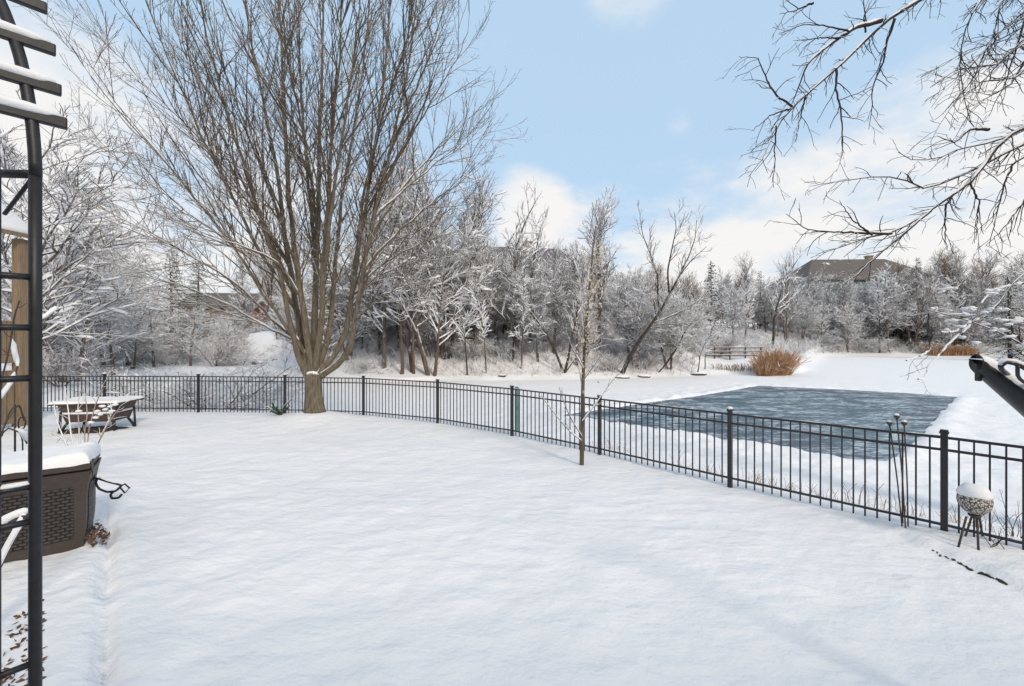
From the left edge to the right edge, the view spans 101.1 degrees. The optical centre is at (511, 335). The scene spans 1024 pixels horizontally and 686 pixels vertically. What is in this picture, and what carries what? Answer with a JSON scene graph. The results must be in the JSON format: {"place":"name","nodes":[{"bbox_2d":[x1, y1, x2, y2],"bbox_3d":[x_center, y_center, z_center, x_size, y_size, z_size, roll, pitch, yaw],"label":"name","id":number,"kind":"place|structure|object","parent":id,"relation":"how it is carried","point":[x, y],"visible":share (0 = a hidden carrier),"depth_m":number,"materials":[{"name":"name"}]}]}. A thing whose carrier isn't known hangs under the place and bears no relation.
{"place":"outdoors","nodes":[
{"label":"outdoors","id":0,"kind":"place"},
{"bbox_2d":[0,0,1023,326],"label":"sky","id":1,"kind":"structure","parent":0,"point":[630,96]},
{"bbox_2d":[1,313,1023,685],"bbox_3d":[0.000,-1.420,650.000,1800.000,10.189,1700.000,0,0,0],"label":"snow ground","id":2,"kind":"structure","parent":0,"point":[331,547],"depth_m":4.67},
{"bbox_2d":[1,203,27,426],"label":"play tower","id":3,"kind":"structure","parent":2,"relation":"on","point":[12,223],"depth_m":11.59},
{"bbox_2d":[1,300,27,657],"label":"climbing vine","id":4,"kind":"object","parent":2,"relation":"on","point":[23,433],"visible":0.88,"depth_m":1.99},
{"bbox_2d":[1,508,27,567],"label":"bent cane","id":5,"kind":"object","parent":2,"relation":"on","point":[21,514],"visible":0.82,"depth_m":3.27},
{"bbox_2d":[0,0,67,685],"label":"garden arbor","id":6,"kind":"object","parent":2,"relation":"on","point":[29,111],"visible":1,"depth_m":1.35,"materials":[{"name":"black metal"}]},
{"bbox_2d":[1,441,101,562],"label":"deck box","id":7,"kind":"object","parent":2,"relation":"on","point":[70,472],"visible":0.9,"depth_m":4.54,"materials":[{"name":"brown plastic"}]},
{"bbox_2d":[1,520,109,685],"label":"fallen leaves","id":8,"kind":"object","parent":2,"relation":"on","point":[94,530],"visible":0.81,"depth_m":3.50,"materials":[{"name":"brown plant"}]},
{"bbox_2d":[7,338,112,386],"bbox_3d":[-31.968,1.936,29.491,5.985,3.735,5.710,0,0,-32],"label":"snowy shrub","id":9,"kind":"object","parent":2,"relation":"on","point":[49,372],"visible":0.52,"depth_m":29.61,"materials":[{"name":"grey plant"}]},
{"bbox_2d":[1,246,145,377],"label":"bare tree","id":10,"kind":"object","parent":2,"relation":"on","point":[52,339],"visible":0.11,"depth_m":36.14,"materials":[{"name":"grey plant"}]},
{"bbox_2d":[2,219,169,369],"bbox_3d":[-43.786,-3.858,43.269,9.572,15.985,13.024,0,0,6],"label":"bare tree","id":11,"kind":"object","parent":2,"relation":"on","point":[104,364],"visible":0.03,"depth_m":43.91,"materials":[{"name":"grey plant"}]},
{"bbox_2d":[1,165,174,382],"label":"bare tree","id":12,"kind":"object","parent":2,"relation":"on","point":[5,246],"visible":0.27,"depth_m":33.49,"materials":[{"name":"grey plant"}]},
{"bbox_2d":[51,368,132,445],"bbox_3d":[-7.641,1.413,7.407,2.422,1.712,0.566,0,0,18],"label":"rose bush","id":13,"kind":"object","parent":2,"relation":"on","point":[92,422],"visible":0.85,"depth_m":7.25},
{"bbox_2d":[43,344,142,368],"bbox_3d":[-49.982,2.345,48.921,12.272,4.636,11.434,0,0,31],"label":"snowy shrub","id":14,"kind":"object","parent":2,"relation":"on","point":[108,362],"visible":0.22,"depth_m":49.03,"materials":[{"name":"grey plant"}]},
{"bbox_2d":[47,395,144,432],"bbox_3d":[-10.936,2.089,11.149,1.575,0.904,0.988,0,0,-8],"label":"picnic table","id":15,"kind":"object","parent":2,"relation":"on","point":[127,409],"visible":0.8,"depth_m":10.86,"materials":[{"name":"brown wood"}]},
{"bbox_2d":[0,87,196,345],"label":"bare tree","id":16,"kind":"object","parent":2,"relation":"on","point":[70,256],"visible":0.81,"depth_m":23.94,"materials":[{"name":"grey plant"}]},
{"bbox_2d":[43,276,172,375],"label":"bare tree","id":17,"kind":"object","parent":2,"relation":"on","point":[110,350],"visible":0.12,"depth_m":37.91,"materials":[{"name":"grey plant"}]},
{"bbox_2d":[102,291,175,368],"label":"bare tree","id":18,"kind":"object","parent":2,"relation":"on","point":[148,345],"visible":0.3,"depth_m":45.91,"materials":[{"name":"grey plant"}]},
{"bbox_2d":[64,358,234,409],"bbox_3d":[-17.259,2.749,20.207,5.878,3.178,6.309,0,0,14],"label":"snowy shrub","id":19,"kind":"object","parent":2,"relation":"on","point":[98,389],"visible":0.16,"depth_m":20.17,"materials":[{"name":"grey plant"}]},
{"bbox_2d":[121,298,190,366],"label":"bare tree","id":20,"kind":"object","parent":2,"relation":"on","point":[158,316],"visible":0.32,"depth_m":48.29,"materials":[{"name":"grey plant"}]},
{"bbox_2d":[105,341,215,366],"bbox_3d":[-42.882,2.426,51.754,10.505,4.260,11.275,0,0,-15],"label":"snowy shrub","id":21,"kind":"object","parent":2,"relation":"on","point":[159,355],"visible":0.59,"depth_m":50.96,"materials":[{"name":"grey plant"}]},
{"bbox_2d":[148,249,193,346],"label":"conifer","id":22,"kind":"object","parent":2,"relation":"on","point":[168,288],"visible":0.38,"depth_m":59.92,"materials":[{"name":"grey plant"}]},
{"bbox_2d":[44,348,338,411],"bbox_3d":[-12.368,2.251,18.071,9.327,3.588,10.095,0,0,-29],"label":"snowy shrub","id":23,"kind":"object","parent":2,"relation":"on","point":[234,397],"visible":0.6,"depth_m":16.70,"materials":[{"name":"grey plant"}]},
{"bbox_2d":[164,304,219,365],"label":"bare tree","id":24,"kind":"object","parent":2,"relation":"on","point":[188,343],"visible":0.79,"depth_m":50.32,"materials":[{"name":"grey plant"}]},
{"bbox_2d":[181,258,216,339],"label":"conifer","id":25,"kind":"object","parent":2,"relation":"on","point":[197,297],"visible":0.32,"depth_m":63.82,"materials":[{"name":"grey plant"}]},
{"bbox_2d":[180,332,255,365],"bbox_3d":[-34.634,1.643,50.189,7.256,4.381,7.606,0,0,-30],"label":"snowy shrub","id":26,"kind":"object","parent":2,"relation":"on","point":[220,350],"visible":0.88,"depth_m":49.35,"materials":[{"name":"grey plant"}]},
{"bbox_2d":[174,293,278,328],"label":"brick house","id":27,"kind":"structure","parent":2,"relation":"on","point":[225,297],"depth_m":82.32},
{"bbox_2d":[207,304,260,354],"bbox_3d":[-37.293,-0.287,55.388,6.663,8.190,7.213,0,0,12],"label":"shrub","id":28,"kind":"object","parent":2,"relation":"on","point":[224,335],"visible":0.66,"depth_m":55.49,"materials":[{"name":"grey plant"}]},
{"bbox_2d":[197,345,275,365],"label":"snowy shrub","id":29,"kind":"object","parent":2,"relation":"on","point":[234,359],"visible":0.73,"depth_m":50.55,"materials":[{"name":"grey plant"}]},
{"bbox_2d":[227,242,259,333],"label":"bare tree","id":30,"kind":"object","parent":2,"relation":"on","point":[243,303],"visible":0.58,"depth_m":68.03,"materials":[{"name":"grey plant"}]},
{"bbox_2d":[0,0,531,413],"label":"maple tree","id":31,"kind":"object","parent":2,"relation":"on","point":[310,355],"visible":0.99,"depth_m":12.09,"materials":[{"name":"brown plant"}]},
{"bbox_2d":[236,225,305,338],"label":"bare tree","id":32,"kind":"object","parent":2,"relation":"on","point":[267,288],"visible":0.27,"depth_m":58.84,"materials":[{"name":"grey plant"}]},
{"bbox_2d":[270,287,310,370],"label":"bare tree","id":33,"kind":"object","parent":2,"relation":"on","point":[284,344],"visible":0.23,"depth_m":40.67,"materials":[{"name":"grey plant"}]},
{"bbox_2d":[297,253,350,360],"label":"bare tree","id":34,"kind":"object","parent":2,"relation":"on","point":[325,326],"visible":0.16,"depth_m":37.99,"materials":[{"name":"grey plant"}]},
{"bbox_2d":[273,196,395,362],"bbox_3d":[-15.970,-5.017,38.587,9.936,15.878,10.757,0,0,-44],"label":"bare tree","id":35,"kind":"object","parent":2,"relation":"on","point":[308,285],"visible":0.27,"depth_m":38.21,"materials":[{"name":"grey plant"}]},
{"bbox_2d":[335,276,398,354],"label":"bare tree","id":36,"kind":"object","parent":2,"relation":"on","point":[368,330],"visible":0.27,"depth_m":38.06,"materials":[{"name":"grey plant"}]},
{"bbox_2d":[335,185,433,368],"bbox_3d":[-10.881,-4.745,37.235,11.890,16.053,8.739,0,0,41],"label":"bare tree","id":37,"kind":"object","parent":2,"relation":"on","point":[383,304],"visible":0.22,"depth_m":36.27,"materials":[{"name":"grey plant"}]},
{"bbox_2d":[371,193,426,374],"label":"bare tree","id":38,"kind":"object","parent":2,"relation":"on","point":[400,324],"visible":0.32,"depth_m":34.12,"materials":[{"name":"grey plant"}]},
{"bbox_2d":[375,178,454,373],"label":"bare tree","id":39,"kind":"object","parent":2,"relation":"on","point":[410,337],"visible":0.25,"depth_m":33.70,"materials":[{"name":"grey plant"}]},
{"bbox_2d":[332,137,503,375],"bbox_3d":[-7.171,-6.149,33.551,12.249,20.089,11.314,0,0,8],"label":"bare tree","id":40,"kind":"object","parent":2,"relation":"on","point":[442,303],"visible":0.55,"depth_m":33.48,"materials":[{"name":"grey plant"}]},
{"bbox_2d":[391,252,475,357],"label":"bare tree","id":41,"kind":"object","parent":2,"relation":"on","point":[450,311],"visible":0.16,"depth_m":37.16,"materials":[{"name":"grey plant"}]},
{"bbox_2d":[371,132,511,358],"bbox_3d":[-6.179,-7.185,36.787,12.694,19.464,8.536,0,0,-36],"label":"bare tree","id":42,"kind":"object","parent":2,"relation":"on","point":[442,346],"visible":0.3,"depth_m":37.05,"materials":[{"name":"grey plant"}]},
{"bbox_2d":[446,272,472,374],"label":"bare tree","id":43,"kind":"object","parent":2,"relation":"on","point":[461,320],"visible":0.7,"depth_m":35.00,"materials":[{"name":"grey plant"}]},
{"bbox_2d":[444,333,499,357],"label":"snowy shrub","id":44,"kind":"object","parent":2,"relation":"on","point":[474,352],"visible":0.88,"depth_m":37.34,"materials":[{"name":"grey plant"}]},
{"bbox_2d":[450,172,502,346],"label":"bare tree","id":45,"kind":"object","parent":2,"relation":"on","point":[468,310],"visible":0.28,"depth_m":39.29,"materials":[{"name":"grey plant"}]},
{"bbox_2d":[464,277,491,372],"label":"bare tree","id":46,"kind":"object","parent":2,"relation":"on","point":[476,304],"visible":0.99,"depth_m":34.80,"materials":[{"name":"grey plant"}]},
{"bbox_2d":[461,253,530,344],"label":"bare tree","id":47,"kind":"object","parent":2,"relation":"on","point":[496,317],"visible":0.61,"depth_m":39.12,"materials":[{"name":"grey plant"}]},
{"bbox_2d":[449,230,574,359],"bbox_3d":[0.345,-3.796,38.494,12.469,11.940,3.537,0,0,-13],"label":"arching tree","id":48,"kind":"object","parent":2,"relation":"on","point":[514,330],"visible":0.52,"depth_m":37.62,"materials":[{"name":"grey plant"}]},
{"bbox_2d":[492,228,543,351],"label":"bare tree","id":49,"kind":"object","parent":2,"relation":"on","point":[520,247],"visible":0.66,"depth_m":38.80,"materials":[{"name":"grey plant"}]},
{"bbox_2d":[496,181,542,334],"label":"bare tree","id":50,"kind":"object","parent":2,"relation":"on","point":[525,220],"visible":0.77,"depth_m":42.28,"materials":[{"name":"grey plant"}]},
{"bbox_2d":[509,262,534,368],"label":"bare tree","id":51,"kind":"object","parent":2,"relation":"on","point":[523,297],"visible":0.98,"depth_m":36.16,"materials":[{"name":"grey plant"}]},
{"bbox_2d":[484,241,571,313],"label":"hilltop house","id":52,"kind":"structure","parent":2,"relation":"on","point":[544,254],"depth_m":65.58,"materials":[{"name":"beige stone"}]},
{"bbox_2d":[507,251,549,327],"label":"bare tree","id":53,"kind":"object","parent":2,"relation":"on","point":[529,266],"visible":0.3,"depth_m":42.30,"materials":[{"name":"grey plant"}]},
{"bbox_2d":[503,271,558,361],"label":"bare tree","id":54,"kind":"object","parent":2,"relation":"on","point":[538,314],"visible":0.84,"depth_m":36.86,"materials":[{"name":"grey plant"}]},
{"bbox_2d":[43,304,1022,375],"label":"brush","id":55,"kind":"object","parent":2,"relation":"on","point":[801,345],"visible":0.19,"depth_m":43.29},
{"bbox_2d":[43,372,1023,549],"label":"metal fence","id":56,"kind":"object","parent":2,"relation":"on","point":[943,449],"visible":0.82,"depth_m":7.68,"materials":[{"name":"metal"}]},
{"bbox_2d":[523,208,552,340],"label":"bare tree","id":57,"kind":"object","parent":2,"relation":"on","point":[538,249],"visible":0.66,"depth_m":43.19,"materials":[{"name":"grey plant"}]},
{"bbox_2d":[497,253,613,372],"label":"forked tree","id":58,"kind":"object","parent":2,"relation":"on","point":[565,369],"visible":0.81,"depth_m":35.99,"materials":[{"name":"grey plant"}]},
{"bbox_2d":[526,254,596,353],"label":"bare tree","id":59,"kind":"object","parent":2,"relation":"on","point":[560,300],"visible":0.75,"depth_m":37.78,"materials":[{"name":"grey plant"}]},
{"bbox_2d":[557,244,595,365],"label":"bare tree","id":60,"kind":"object","parent":2,"relation":"on","point":[573,254],"visible":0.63,"depth_m":37.85,"materials":[{"name":"grey plant"}]},
{"bbox_2d":[541,207,620,464],"bbox_3d":[1.272,0.014,7.920,1.493,5.028,1.280,0,0,0],"label":"young tree","id":61,"kind":"object","parent":2,"relation":"on","point":[584,346],"visible":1,"depth_m":8.11,"materials":[{"name":"brown plant"}]},
{"bbox_2d":[572,186,622,349],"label":"bare tree","id":62,"kind":"object","parent":2,"relation":"on","point":[606,266],"visible":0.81,"depth_m":40.27,"materials":[{"name":"grey plant"}]},
{"bbox_2d":[591,350,629,370],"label":"snowy shrub","id":63,"kind":"object","parent":2,"relation":"on","point":[612,361],"visible":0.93,"depth_m":36.61,"materials":[{"name":"grey plant"}]},
{"bbox_2d":[608,262,650,320],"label":"bare tree","id":64,"kind":"object","parent":2,"relation":"on","point":[638,279],"visible":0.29,"depth_m":45.25,"materials":[{"name":"grey plant"}]},
{"bbox_2d":[599,271,668,368],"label":"bare tree","id":65,"kind":"object","parent":2,"relation":"on","point":[625,334],"visible":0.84,"depth_m":38.03,"materials":[{"name":"grey plant"}]},
{"bbox_2d":[625,261,674,316],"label":"bare tree","id":66,"kind":"object","parent":2,"relation":"on","point":[662,283],"visible":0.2,"depth_m":48.95,"materials":[{"name":"grey plant"}]},
{"bbox_2d":[632,278,703,369],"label":"bare tree","id":67,"kind":"object","parent":2,"relation":"on","point":[668,343],"visible":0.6,"depth_m":37.40,"materials":[{"name":"grey plant"}]},
{"bbox_2d":[653,290,690,362],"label":"bare tree","id":68,"kind":"object","parent":2,"relation":"on","point":[677,308],"visible":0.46,"depth_m":37.82,"materials":[{"name":"grey plant"}]},
{"bbox_2d":[620,199,730,373],"bbox_3d":[14.466,-4.357,36.384,10.192,15.461,5.626,0,0,0],"label":"leaning tree","id":69,"kind":"object","parent":2,"relation":"on","point":[638,342],"visible":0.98,"depth_m":36.09,"materials":[{"name":"brown plant"}]},
{"bbox_2d":[636,287,718,371],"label":"leaning tree","id":70,"kind":"object","parent":2,"relation":"on","point":[677,346],"visible":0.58,"depth_m":37.14,"materials":[{"name":"brown plant"}]},
{"bbox_2d":[664,270,720,335],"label":"bare tree","id":71,"kind":"object","parent":2,"relation":"on","point":[693,291],"visible":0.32,"depth_m":55.34,"materials":[{"name":"grey plant"}]},
{"bbox_2d":[672,294,717,350],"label":"bare tree","id":72,"kind":"object","parent":2,"relation":"on","point":[698,324],"visible":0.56,"depth_m":42.89,"materials":[{"name":"grey plant"}]},
{"bbox_2d":[699,261,727,352],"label":"conifer","id":73,"kind":"object","parent":2,"relation":"on","point":[715,299],"visible":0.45,"depth_m":55.82,"materials":[{"name":"grey plant"}]},
{"bbox_2d":[698,328,754,356],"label":"snowy shrub","id":74,"kind":"object","parent":2,"relation":"on","point":[731,343],"visible":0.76,"depth_m":48.86,"materials":[{"name":"grey plant"}]},
{"bbox_2d":[714,281,753,336],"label":"bare tree","id":75,"kind":"object","parent":2,"relation":"on","point":[733,312],"visible":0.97,"depth_m":60.65,"materials":[{"name":"grey plant"}]},
{"bbox_2d":[733,252,762,342],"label":"bare tree","id":76,"kind":"object","parent":2,"relation":"on","point":[746,279],"visible":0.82,"depth_m":67.80,"materials":[{"name":"grey plant"}]},
{"bbox_2d":[741,276,777,331],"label":"bare tree","id":77,"kind":"object","parent":2,"relation":"on","point":[761,287],"visible":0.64,"depth_m":80.30,"materials":[{"name":"grey plant"}]},
{"bbox_2d":[744,346,810,375],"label":"ornamental grass","id":78,"kind":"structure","parent":2,"relation":"on","point":[765,363],"depth_m":37.85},
{"bbox_2d":[769,244,804,347],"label":"bare tree","id":79,"kind":"object","parent":2,"relation":"on","point":[779,297],"visible":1,"depth_m":69.33,"materials":[{"name":"grey plant"}]},
{"bbox_2d":[769,251,806,340],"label":"bare tree","id":80,"kind":"object","parent":2,"relation":"on","point":[789,289],"visible":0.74,"depth_m":75.14,"materials":[{"name":"grey plant"}]},
{"bbox_2d":[592,362,1021,535],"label":"dry weeds","id":81,"kind":"object","parent":2,"relation":"on","point":[743,369],"visible":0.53,"depth_m":7.84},
{"bbox_2d":[787,290,826,339],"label":"bare tree","id":82,"kind":"object","parent":2,"relation":"on","point":[807,322],"visible":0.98,"depth_m":76.71,"materials":[{"name":"grey plant"}]},
{"bbox_2d":[794,270,837,326],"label":"bare tree","id":83,"kind":"object","parent":2,"relation":"on","point":[814,288],"visible":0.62,"depth_m":86.52,"materials":[{"name":"grey plant"}]},
{"bbox_2d":[807,304,838,342],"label":"bare tree","id":84,"kind":"object","parent":2,"relation":"on","point":[821,325],"visible":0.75,"depth_m":77.41,"materials":[{"name":"grey plant"}]},
{"bbox_2d":[818,271,858,344],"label":"bare tree","id":85,"kind":"object","parent":2,"relation":"on","point":[845,295],"visible":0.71,"depth_m":79.22,"materials":[{"name":"grey plant"}]},
{"bbox_2d":[823,289,870,351],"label":"bare tree","id":86,"kind":"object","parent":2,"relation":"on","point":[852,334],"visible":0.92,"depth_m":76.77,"materials":[{"name":"grey plant"}]},
{"bbox_2d":[767,255,939,332],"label":"house","id":87,"kind":"structure","parent":2,"relation":"on","point":[833,266],"depth_m":91.87,"materials":[{"name":"grey"}]},
{"bbox_2d":[844,278,889,344],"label":"bare tree","id":88,"kind":"object","parent":2,"relation":"on","point":[861,293],"visible":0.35,"depth_m":82.55,"materials":[{"name":"grey plant"}]},
{"bbox_2d":[839,332,897,351],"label":"snowy shrub","id":89,"kind":"object","parent":2,"relation":"on","point":[870,340],"visible":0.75,"depth_m":77.08,"materials":[{"name":"grey plant"}]},
{"bbox_2d":[719,0,1023,392],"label":"overhanging tree","id":90,"kind":"object","parent":2,"relation":"on","point":[965,311],"visible":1,"depth_m":5.07,"materials":[{"name":"brown plant"}]},
{"bbox_2d":[866,270,890,352],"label":"bare tree","id":91,"kind":"object","parent":2,"relation":"on","point":[876,297],"visible":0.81,"depth_m":78.38,"materials":[{"name":"grey plant"}]},
{"bbox_2d":[851,271,920,345],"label":"bare tree","id":92,"kind":"object","parent":2,"relation":"on","point":[894,316],"visible":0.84,"depth_m":77.88,"materials":[{"name":"grey plant"}]},
{"bbox_2d":[880,257,936,341],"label":"bare tree","id":93,"kind":"object","parent":2,"relation":"on","point":[899,273],"visible":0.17,"depth_m":82.67,"materials":[{"name":"grey plant"}]},
{"bbox_2d":[873,264,952,350],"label":"bare tree","id":94,"kind":"object","parent":2,"relation":"on","point":[919,318],"visible":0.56,"depth_m":77.38,"materials":[{"name":"grey plant"}]},
{"bbox_2d":[902,259,935,347],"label":"conifer","id":95,"kind":"object","parent":2,"relation":"on","point":[920,333],"visible":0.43,"depth_m":79.87,"materials":[{"name":"grey plant"}]},
{"bbox_2d":[890,274,953,329],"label":"bare tree","id":96,"kind":"object","parent":2,"relation":"on","point":[914,287],"visible":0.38,"depth_m":78.97,"materials":[{"name":"grey plant"}]},
{"bbox_2d":[915,287,954,345],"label":"bare tree","id":97,"kind":"object","parent":2,"relation":"on","point":[931,324],"visible":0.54,"depth_m":77.45,"materials":[{"name":"grey plant"}]},
{"bbox_2d":[925,251,972,338],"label":"bare tree","id":98,"kind":"object","parent":2,"relation":"on","point":[956,267],"visible":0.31,"depth_m":81.68,"materials":[{"name":"grey plant"}]},
{"bbox_2d":[920,343,981,355],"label":"pale reeds","id":99,"kind":"object","parent":2,"relation":"on","point":[955,350],"visible":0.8,"depth_m":75.02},
{"bbox_2d":[924,278,1003,344],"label":"bare tree","id":100,"kind":"object","parent":2,"relation":"on","point":[969,330],"visible":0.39,"depth_m":77.33,"materials":[{"name":"grey plant"}]},
{"bbox_2d":[943,274,990,345],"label":"bare tree","id":101,"kind":"object","parent":2,"relation":"on","point":[967,300],"visible":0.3,"depth_m":79.60,"materials":[{"name":"grey plant"}]},
{"bbox_2d":[924,245,1023,316],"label":"bare tree","id":102,"kind":"object","parent":2,"relation":"on","point":[944,267],"visible":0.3,"depth_m":81.66,"materials":[{"name":"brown plant"}]},
{"bbox_2d":[956,482,993,550],"bbox_3d":[5.181,1.996,4.726,0.617,0.710,0.284,0,0,-45],"label":"garden globe","id":103,"kind":"object","parent":2,"relation":"on","point":[975,501],"visible":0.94,"depth_m":4.61,"materials":[{"name":"metal"}]},
{"bbox_2d":[966,279,1023,351],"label":"bare tree","id":104,"kind":"object","parent":2,"relation":"on","point":[987,329],"visible":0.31,"depth_m":76.62,"materials":[{"name":"grey plant"}]},
{"bbox_2d":[969,354,1023,416],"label":"tube grill","id":105,"kind":"object","parent":2,"relation":"on","point":[1000,379],"visible":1,"depth_m":2.20,"materials":[{"name":"black metal"}]},
{"bbox_2d":[978,275,1023,361],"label":"conifer","id":106,"kind":"object","parent":2,"relation":"on","point":[1011,354],"visible":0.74,"depth_m":59.94,"materials":[{"name":"grey plant"}]},
{"bbox_2d":[564,386,956,460],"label":"rink ice","id":107,"kind":"structure","parent":0,"point":[919,413],"depth_m":19.17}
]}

